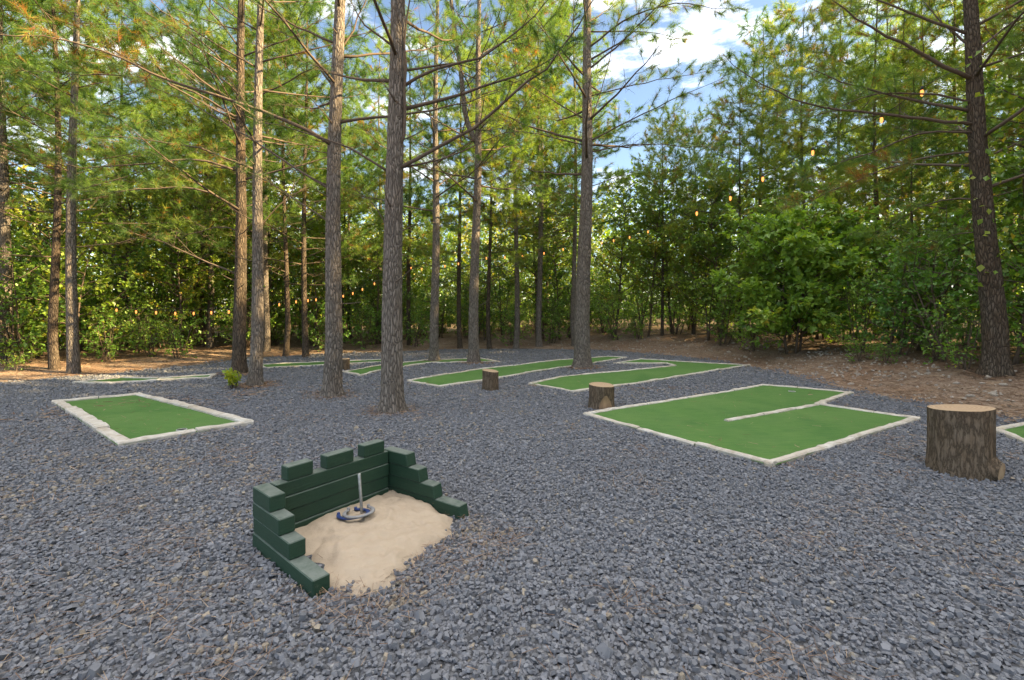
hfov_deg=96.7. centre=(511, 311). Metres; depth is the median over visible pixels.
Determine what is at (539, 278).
pine tree
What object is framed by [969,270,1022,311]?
bush
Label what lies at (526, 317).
bush
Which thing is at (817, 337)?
bush
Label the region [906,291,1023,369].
bush
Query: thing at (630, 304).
sapling tree
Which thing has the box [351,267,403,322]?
sapling tree
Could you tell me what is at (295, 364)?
putting green
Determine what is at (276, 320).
bush
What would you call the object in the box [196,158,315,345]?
sapling tree
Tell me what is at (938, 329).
bush
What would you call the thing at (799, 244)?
sapling tree
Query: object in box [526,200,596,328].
sapling tree
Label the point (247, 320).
bush
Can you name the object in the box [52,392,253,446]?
putting green
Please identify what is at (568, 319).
bush
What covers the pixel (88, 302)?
bush
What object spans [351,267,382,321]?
sapling tree
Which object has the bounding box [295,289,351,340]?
bush
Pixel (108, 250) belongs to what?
sapling tree
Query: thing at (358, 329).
bush
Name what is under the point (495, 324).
bush
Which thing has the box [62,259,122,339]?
sapling tree
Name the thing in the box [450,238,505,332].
sapling tree
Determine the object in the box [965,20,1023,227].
pine tree
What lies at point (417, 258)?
sapling tree
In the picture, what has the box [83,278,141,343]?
bush
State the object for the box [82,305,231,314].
string lights
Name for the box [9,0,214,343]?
pine tree
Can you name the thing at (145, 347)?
bush
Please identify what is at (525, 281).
bush
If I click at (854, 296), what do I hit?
bush
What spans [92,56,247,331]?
pine tree
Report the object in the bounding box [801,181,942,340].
sapling tree
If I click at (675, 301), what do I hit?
sapling tree
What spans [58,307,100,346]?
bush
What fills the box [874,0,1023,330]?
pine tree
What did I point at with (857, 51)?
pine tree
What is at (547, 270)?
sapling tree
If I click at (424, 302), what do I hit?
bush
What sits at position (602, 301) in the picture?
bush
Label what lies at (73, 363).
pine tree
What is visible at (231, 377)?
green sprout
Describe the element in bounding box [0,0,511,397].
pine tree
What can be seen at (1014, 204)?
sapling tree
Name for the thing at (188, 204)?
pine tree
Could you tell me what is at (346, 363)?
tree stump
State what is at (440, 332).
bush
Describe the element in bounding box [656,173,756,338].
sapling tree
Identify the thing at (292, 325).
bush
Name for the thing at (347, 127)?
pine tree
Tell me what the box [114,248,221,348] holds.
bush
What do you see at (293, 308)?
sapling tree
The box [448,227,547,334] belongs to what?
sapling tree
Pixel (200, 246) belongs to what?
sapling tree
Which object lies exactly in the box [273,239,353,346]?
sapling tree
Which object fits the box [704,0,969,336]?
pine tree
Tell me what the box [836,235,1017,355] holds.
bush
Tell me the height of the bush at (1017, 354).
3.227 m
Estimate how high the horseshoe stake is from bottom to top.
0.421 m
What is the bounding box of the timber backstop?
[253,439,468,597]
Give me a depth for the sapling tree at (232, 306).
16.88 m
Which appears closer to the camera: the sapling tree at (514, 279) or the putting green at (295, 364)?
the putting green at (295, 364)
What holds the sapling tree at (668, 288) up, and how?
on the ground
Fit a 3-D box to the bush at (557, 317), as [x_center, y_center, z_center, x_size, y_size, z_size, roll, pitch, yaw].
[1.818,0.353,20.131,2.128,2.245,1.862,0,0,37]
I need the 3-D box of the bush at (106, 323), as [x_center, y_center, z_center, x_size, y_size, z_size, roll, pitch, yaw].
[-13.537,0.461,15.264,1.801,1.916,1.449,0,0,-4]
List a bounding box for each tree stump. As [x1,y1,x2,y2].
[342,358,349,370]
[482,369,498,390]
[588,382,614,409]
[925,404,1004,481]
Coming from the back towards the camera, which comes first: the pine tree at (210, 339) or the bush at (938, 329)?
the pine tree at (210, 339)
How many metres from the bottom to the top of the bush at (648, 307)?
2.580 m
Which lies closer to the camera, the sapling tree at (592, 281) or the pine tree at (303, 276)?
the pine tree at (303, 276)
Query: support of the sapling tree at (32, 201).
on the ground
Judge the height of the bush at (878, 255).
3.560 m
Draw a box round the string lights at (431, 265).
[403,260,464,269]
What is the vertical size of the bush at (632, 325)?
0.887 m
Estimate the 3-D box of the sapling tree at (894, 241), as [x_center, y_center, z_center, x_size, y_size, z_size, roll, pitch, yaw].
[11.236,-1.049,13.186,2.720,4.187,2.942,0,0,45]
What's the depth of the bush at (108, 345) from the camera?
12.72 m
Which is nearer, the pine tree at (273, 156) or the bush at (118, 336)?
the bush at (118, 336)
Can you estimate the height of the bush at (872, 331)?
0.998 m
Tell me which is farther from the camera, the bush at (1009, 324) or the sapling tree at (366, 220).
the sapling tree at (366, 220)
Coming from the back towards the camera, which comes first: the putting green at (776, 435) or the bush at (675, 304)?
the bush at (675, 304)
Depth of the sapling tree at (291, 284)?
20.53 m
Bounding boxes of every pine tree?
[0,0,173,364]
[0,0,219,369]
[0,0,235,373]
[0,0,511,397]
[1,0,374,373]
[2,4,121,208]
[2,9,114,256]
[6,11,138,257]
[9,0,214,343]
[70,0,425,386]
[88,0,313,347]
[91,12,298,346]
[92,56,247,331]
[99,110,233,313]
[139,0,371,351]
[169,0,384,356]
[173,0,410,357]
[178,1,352,332]
[225,0,610,413]
[226,83,316,331]
[268,103,420,342]
[293,92,406,336]
[312,23,442,322]
[340,0,531,360]
[341,16,472,344]
[359,0,557,362]
[383,3,533,348]
[402,22,563,348]
[440,0,610,348]
[447,0,620,346]
[463,0,605,334]
[463,0,749,368]
[487,56,603,325]
[504,0,650,346]
[590,98,736,335]
[626,106,754,333]
[664,57,814,337]
[678,0,859,332]
[703,0,1023,376]
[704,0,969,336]
[754,0,940,240]
[758,0,1023,334]
[793,1,986,294]
[815,0,1023,272]
[822,62,1022,343]
[830,0,1023,323]
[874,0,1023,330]
[923,0,1023,180]
[930,0,1023,300]
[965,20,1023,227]
[980,18,1023,151]
[1008,58,1023,76]
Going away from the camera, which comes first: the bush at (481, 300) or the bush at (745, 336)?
the bush at (745, 336)
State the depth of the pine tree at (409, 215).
19.04 m
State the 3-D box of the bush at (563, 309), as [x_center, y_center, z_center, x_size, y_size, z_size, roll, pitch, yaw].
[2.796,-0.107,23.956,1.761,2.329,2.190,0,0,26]
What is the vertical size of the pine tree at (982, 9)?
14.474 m
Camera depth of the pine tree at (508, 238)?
26.54 m
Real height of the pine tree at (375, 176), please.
10.779 m
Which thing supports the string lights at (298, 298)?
hanging from the pine tree at (283, 212)
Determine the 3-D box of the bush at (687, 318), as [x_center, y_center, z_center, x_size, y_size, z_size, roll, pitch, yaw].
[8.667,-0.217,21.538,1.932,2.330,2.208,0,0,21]
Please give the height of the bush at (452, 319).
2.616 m
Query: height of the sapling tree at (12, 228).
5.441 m
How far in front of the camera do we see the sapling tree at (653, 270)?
19.40 m
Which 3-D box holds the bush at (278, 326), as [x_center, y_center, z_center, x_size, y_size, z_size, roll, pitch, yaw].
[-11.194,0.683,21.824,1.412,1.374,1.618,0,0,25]
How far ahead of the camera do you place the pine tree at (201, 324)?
16.63 m
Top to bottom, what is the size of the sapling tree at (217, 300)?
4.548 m
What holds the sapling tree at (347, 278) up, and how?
on the ground
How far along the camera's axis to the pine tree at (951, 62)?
10.91 m
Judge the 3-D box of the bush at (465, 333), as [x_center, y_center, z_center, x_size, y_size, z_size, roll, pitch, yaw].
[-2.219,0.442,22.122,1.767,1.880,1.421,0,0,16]
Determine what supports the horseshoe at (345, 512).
on the horseshoe at (339, 516)
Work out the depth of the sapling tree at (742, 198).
17.32 m
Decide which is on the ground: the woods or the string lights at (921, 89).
the woods
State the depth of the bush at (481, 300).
24.25 m
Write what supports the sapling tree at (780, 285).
on the ground
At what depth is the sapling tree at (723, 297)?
19.76 m
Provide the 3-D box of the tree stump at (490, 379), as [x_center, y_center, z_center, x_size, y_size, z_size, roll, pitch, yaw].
[-0.415,1.319,8.759,0.327,0.419,0.307,0,0,0]
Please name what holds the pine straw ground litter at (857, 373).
on the ground
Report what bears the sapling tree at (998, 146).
on the ground
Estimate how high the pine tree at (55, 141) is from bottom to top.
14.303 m
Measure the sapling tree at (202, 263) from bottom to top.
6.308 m
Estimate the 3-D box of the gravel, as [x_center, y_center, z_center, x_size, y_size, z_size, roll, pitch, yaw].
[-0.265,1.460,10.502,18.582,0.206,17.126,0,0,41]
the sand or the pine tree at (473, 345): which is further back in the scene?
the pine tree at (473, 345)
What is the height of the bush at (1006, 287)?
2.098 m
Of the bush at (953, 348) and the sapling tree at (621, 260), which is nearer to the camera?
the bush at (953, 348)
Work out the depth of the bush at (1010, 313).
11.63 m
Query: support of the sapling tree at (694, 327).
on the ground
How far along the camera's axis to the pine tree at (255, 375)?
9.05 m
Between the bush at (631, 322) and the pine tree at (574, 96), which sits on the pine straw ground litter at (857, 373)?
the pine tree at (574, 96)
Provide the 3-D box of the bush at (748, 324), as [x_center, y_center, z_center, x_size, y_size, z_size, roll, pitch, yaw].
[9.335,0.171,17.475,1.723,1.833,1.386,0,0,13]
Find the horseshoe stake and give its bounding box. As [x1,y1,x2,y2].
[358,473,362,513]
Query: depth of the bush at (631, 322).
19.59 m
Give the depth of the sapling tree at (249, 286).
19.23 m
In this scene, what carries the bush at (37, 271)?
on the ground
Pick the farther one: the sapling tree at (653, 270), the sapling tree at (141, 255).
the sapling tree at (653, 270)
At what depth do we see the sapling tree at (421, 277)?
22.29 m
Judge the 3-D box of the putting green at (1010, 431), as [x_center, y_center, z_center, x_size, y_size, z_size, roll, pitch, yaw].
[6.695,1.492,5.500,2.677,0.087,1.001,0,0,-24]
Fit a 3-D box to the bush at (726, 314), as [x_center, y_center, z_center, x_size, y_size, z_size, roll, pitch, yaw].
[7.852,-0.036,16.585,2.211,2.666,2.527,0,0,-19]
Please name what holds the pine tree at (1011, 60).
on the ground
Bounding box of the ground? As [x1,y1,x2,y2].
[0,315,1023,679]
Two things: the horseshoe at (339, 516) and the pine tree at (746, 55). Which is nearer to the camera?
the horseshoe at (339, 516)
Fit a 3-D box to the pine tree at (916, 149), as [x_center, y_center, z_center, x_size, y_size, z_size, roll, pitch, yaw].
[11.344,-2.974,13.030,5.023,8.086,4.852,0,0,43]
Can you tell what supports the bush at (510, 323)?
on the ground
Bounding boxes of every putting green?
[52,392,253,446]
[72,373,216,383]
[263,359,380,368]
[342,358,499,376]
[406,356,626,387]
[528,358,749,392]
[583,384,920,467]
[996,422,1023,443]
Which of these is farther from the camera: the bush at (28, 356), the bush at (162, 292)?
the bush at (162, 292)
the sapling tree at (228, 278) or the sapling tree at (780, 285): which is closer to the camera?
the sapling tree at (780, 285)
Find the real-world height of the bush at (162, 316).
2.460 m
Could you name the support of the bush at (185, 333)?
on the ground
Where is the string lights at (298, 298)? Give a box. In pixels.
[269,297,323,305]
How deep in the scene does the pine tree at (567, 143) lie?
21.39 m
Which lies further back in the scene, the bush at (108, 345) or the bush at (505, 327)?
the bush at (505, 327)
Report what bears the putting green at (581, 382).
on the ground
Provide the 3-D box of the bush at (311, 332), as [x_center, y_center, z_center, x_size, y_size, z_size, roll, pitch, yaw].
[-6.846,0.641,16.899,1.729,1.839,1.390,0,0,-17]
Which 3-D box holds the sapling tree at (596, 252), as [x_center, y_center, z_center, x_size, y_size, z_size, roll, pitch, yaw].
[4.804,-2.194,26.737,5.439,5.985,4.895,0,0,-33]
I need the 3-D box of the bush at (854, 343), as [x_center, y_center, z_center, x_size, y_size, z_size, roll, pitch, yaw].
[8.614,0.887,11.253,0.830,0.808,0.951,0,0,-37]
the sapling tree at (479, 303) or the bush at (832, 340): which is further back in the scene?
the sapling tree at (479, 303)
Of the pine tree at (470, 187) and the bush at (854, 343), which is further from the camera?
the pine tree at (470, 187)
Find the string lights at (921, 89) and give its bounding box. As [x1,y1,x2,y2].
[672,67,960,219]
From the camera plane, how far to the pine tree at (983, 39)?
11.23 m
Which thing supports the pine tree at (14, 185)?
on the ground
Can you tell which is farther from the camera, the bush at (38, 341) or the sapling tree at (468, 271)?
the sapling tree at (468, 271)
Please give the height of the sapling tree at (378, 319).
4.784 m
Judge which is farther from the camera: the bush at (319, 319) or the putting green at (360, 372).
the bush at (319, 319)
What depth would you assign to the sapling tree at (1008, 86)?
9.84 m
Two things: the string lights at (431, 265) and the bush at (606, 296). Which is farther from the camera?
the bush at (606, 296)
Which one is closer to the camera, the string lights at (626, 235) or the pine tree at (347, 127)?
the string lights at (626, 235)
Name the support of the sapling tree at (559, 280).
on the ground
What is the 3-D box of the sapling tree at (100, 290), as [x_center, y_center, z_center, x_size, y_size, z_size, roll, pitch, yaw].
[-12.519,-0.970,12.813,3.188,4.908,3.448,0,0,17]
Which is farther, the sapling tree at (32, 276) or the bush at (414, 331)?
the bush at (414, 331)
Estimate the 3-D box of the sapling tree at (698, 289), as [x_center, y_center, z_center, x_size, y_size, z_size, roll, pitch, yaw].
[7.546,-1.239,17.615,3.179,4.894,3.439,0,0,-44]
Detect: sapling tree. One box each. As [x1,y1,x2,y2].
[0,196,154,348]
[9,167,86,272]
[11,209,51,298]
[11,212,101,356]
[12,235,82,346]
[20,263,86,346]
[45,133,196,345]
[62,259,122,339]
[77,186,188,351]
[79,195,165,298]
[86,263,171,340]
[110,222,181,334]
[111,194,222,351]
[138,166,223,338]
[147,244,232,341]
[151,198,234,339]
[154,176,235,347]
[180,163,234,288]
[182,110,290,340]
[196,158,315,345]
[200,244,299,347]
[219,236,271,309]
[270,208,341,340]
[270,239,322,333]
[272,236,323,335]
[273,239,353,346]
[287,154,383,301]
[317,224,380,338]
[341,209,382,332]
[342,229,427,343]
[342,254,417,343]
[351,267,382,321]
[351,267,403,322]
[373,183,432,322]
[375,242,427,331]
[402,217,447,297]
[404,265,468,337]
[411,231,468,321]
[439,254,493,330]
[440,249,514,339]
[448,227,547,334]
[449,267,497,333]
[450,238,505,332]
[483,157,572,337]
[490,255,522,319]
[493,255,534,315]
[509,189,576,295]
[520,220,590,339]
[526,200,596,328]
[531,254,570,318]
[556,232,638,322]
[570,273,609,326]
[590,169,667,334]
[592,216,702,323]
[618,152,702,333]
[624,195,683,336]
[641,256,715,329]
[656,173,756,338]
[659,193,738,333]
[662,224,742,340]
[699,164,801,334]
[708,250,750,328]
[710,190,893,353]
[733,179,862,341]
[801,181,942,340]
[825,218,906,334]
[843,205,959,344]
[867,184,1023,347]
[927,63,1023,323]
[947,150,1023,313]
[949,99,1023,283]
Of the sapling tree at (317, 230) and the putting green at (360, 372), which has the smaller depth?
the putting green at (360, 372)
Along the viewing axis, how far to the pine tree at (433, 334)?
13.76 m
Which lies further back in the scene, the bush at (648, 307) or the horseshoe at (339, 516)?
the bush at (648, 307)
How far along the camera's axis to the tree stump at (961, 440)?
4.10 m
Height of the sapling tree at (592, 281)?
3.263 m
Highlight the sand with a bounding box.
[295,490,452,595]
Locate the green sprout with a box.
[222,367,241,388]
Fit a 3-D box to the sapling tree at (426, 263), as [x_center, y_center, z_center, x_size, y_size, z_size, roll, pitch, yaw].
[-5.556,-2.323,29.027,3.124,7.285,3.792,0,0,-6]
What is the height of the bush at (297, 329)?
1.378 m
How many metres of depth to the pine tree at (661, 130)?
19.00 m
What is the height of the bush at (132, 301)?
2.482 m
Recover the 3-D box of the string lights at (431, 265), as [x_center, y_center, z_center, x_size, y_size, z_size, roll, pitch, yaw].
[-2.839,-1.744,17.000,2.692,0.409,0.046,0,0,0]
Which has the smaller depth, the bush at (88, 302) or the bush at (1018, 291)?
the bush at (1018, 291)
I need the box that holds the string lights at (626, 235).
[577,224,664,243]
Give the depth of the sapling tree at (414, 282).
26.66 m
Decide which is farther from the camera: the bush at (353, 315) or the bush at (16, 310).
the bush at (353, 315)
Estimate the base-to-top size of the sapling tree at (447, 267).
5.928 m
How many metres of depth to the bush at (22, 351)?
11.99 m
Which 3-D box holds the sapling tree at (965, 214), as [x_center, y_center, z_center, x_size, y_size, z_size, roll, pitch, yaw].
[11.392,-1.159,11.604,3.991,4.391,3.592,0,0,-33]
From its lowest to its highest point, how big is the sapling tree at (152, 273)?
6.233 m
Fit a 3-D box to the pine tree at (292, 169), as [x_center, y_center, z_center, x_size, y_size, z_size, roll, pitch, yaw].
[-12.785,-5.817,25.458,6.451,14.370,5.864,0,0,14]
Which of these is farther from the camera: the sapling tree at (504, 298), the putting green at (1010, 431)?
the sapling tree at (504, 298)
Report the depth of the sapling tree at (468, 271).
26.79 m
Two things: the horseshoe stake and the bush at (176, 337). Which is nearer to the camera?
the horseshoe stake
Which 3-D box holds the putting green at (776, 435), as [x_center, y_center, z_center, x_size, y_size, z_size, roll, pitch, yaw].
[3.966,1.483,6.847,5.272,0.094,2.763,0,0,-33]
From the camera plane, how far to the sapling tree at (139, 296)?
19.01 m
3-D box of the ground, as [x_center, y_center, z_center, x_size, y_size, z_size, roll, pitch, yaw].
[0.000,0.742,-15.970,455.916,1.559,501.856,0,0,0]
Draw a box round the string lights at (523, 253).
[480,244,573,259]
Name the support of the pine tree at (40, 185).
on the ground
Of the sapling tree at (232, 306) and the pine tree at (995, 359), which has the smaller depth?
the pine tree at (995, 359)
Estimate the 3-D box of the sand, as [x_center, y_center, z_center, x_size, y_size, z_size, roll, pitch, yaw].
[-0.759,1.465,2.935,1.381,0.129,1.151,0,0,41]
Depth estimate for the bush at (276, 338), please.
18.57 m
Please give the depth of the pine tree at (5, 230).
11.89 m
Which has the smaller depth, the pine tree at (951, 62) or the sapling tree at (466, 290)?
the pine tree at (951, 62)
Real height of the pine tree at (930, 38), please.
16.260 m
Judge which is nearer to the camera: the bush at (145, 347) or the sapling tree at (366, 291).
the bush at (145, 347)
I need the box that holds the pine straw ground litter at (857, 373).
[528,334,1020,412]
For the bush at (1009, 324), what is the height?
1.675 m
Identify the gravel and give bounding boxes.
[0,348,1023,679]
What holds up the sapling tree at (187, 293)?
on the ground
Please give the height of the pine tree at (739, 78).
10.898 m
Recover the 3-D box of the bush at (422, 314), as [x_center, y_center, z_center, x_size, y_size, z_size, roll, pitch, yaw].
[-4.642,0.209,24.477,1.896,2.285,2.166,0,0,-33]
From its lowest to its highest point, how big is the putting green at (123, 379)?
0.156 m
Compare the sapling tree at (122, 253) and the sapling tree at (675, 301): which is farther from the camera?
the sapling tree at (675, 301)
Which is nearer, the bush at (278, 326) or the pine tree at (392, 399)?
the pine tree at (392, 399)
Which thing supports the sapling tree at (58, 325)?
on the ground
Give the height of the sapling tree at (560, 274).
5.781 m
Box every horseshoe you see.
[336,506,369,519]
[342,504,374,518]
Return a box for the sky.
[3,0,1023,312]
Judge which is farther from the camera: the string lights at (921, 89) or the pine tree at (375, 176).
the pine tree at (375, 176)
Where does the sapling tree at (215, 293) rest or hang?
on the ground
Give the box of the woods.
[9,130,1018,324]
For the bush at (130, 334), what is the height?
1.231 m
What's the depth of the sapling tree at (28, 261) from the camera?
13.30 m
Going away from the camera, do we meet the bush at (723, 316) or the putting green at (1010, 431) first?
the putting green at (1010, 431)
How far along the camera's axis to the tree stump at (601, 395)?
6.93 m
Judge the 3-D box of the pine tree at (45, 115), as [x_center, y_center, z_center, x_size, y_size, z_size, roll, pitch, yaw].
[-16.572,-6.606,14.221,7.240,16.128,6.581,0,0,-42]
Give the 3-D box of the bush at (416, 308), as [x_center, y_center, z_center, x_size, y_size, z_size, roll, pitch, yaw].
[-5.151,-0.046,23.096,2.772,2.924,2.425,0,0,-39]
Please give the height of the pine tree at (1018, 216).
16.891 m
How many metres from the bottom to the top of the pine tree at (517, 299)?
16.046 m
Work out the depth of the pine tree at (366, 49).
26.89 m
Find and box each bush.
[0,238,90,364]
[0,295,59,363]
[0,349,34,370]
[14,241,113,351]
[14,315,63,358]
[17,255,63,344]
[41,266,132,348]
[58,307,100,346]
[65,307,143,361]
[65,315,135,356]
[82,298,144,351]
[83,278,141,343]
[87,281,186,353]
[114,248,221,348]
[114,318,152,346]
[115,302,173,356]
[128,288,198,342]
[147,309,208,357]
[172,321,198,343]
[212,304,250,348]
[214,268,294,333]
[214,303,232,338]
[270,292,295,342]
[270,325,290,345]
[272,313,290,337]
[275,307,297,336]
[291,315,324,345]
[292,303,322,337]
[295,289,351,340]
[301,306,350,350]
[324,305,353,339]
[343,298,381,349]
[344,295,362,336]
[402,284,429,337]
[402,305,429,346]
[411,283,448,331]
[412,296,442,335]
[421,292,456,336]
[446,297,467,330]
[451,283,506,324]
[451,307,480,337]
[480,321,499,338]
[491,304,503,330]
[494,305,530,345]
[495,273,544,327]
[498,313,520,333]
[510,284,546,326]
[522,288,562,338]
[531,294,570,343]
[544,273,611,338]
[544,291,569,329]
[570,264,629,332]
[590,286,634,339]
[594,273,639,325]
[613,294,665,338]
[624,284,673,325]
[625,318,644,333]
[645,268,712,334]
[676,297,715,329]
[692,281,763,345]
[697,285,737,332]
[730,302,774,337]
[731,303,777,351]
[789,246,870,339]
[811,260,917,352]
[826,321,848,343]
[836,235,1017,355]
[837,331,887,360]
[844,230,971,344]
[848,235,1009,361]
[859,207,1009,351]
[863,315,889,339]
[869,338,904,363]
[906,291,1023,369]
[946,219,1023,364]
[962,291,1023,348]
[964,288,1023,342]
[965,238,1023,330]
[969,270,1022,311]
[1004,249,1023,334]
[1004,279,1023,356]
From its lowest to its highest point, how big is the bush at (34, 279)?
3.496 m
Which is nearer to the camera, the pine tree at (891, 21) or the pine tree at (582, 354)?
the pine tree at (582, 354)
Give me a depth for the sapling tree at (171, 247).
20.62 m
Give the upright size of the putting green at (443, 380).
0.103 m
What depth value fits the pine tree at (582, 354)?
12.11 m
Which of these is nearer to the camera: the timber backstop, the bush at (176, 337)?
the timber backstop
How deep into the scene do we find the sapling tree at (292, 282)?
24.83 m
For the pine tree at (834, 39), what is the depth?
19.59 m
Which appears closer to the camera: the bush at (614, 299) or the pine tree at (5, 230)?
the pine tree at (5, 230)
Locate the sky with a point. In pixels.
(711, 36)
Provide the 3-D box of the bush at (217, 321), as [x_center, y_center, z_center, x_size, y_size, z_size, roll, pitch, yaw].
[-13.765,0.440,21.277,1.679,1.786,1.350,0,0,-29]
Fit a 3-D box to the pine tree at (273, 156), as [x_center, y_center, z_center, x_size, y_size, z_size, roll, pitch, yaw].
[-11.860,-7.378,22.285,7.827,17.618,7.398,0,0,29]
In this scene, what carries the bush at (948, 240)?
on the ground
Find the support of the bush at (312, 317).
on the ground
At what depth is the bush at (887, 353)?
10.51 m
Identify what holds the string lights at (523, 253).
hanging from the pine tree at (470, 187)
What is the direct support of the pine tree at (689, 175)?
on the ground
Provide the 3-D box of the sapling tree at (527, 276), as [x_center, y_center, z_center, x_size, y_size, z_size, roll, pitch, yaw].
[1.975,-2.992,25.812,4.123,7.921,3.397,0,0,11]
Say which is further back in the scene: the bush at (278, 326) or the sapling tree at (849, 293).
the bush at (278, 326)
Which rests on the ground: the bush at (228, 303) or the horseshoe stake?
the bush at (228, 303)
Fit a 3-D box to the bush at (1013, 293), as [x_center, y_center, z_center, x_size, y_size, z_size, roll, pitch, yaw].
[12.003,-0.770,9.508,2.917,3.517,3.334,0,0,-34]
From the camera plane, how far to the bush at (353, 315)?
23.12 m
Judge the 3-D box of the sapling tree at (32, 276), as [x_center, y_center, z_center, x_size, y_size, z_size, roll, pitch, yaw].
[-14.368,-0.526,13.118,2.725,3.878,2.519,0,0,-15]
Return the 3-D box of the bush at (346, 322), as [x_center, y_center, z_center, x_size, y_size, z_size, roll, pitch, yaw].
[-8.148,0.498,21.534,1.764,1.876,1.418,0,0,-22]
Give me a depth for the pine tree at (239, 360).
9.96 m
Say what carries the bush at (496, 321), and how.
on the ground
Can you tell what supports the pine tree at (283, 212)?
on the ground
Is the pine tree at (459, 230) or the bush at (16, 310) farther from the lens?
the pine tree at (459, 230)
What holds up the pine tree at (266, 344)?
on the ground
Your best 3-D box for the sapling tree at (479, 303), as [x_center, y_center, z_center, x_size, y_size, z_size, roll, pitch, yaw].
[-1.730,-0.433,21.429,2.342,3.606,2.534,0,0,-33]
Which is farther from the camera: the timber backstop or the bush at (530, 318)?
the bush at (530, 318)

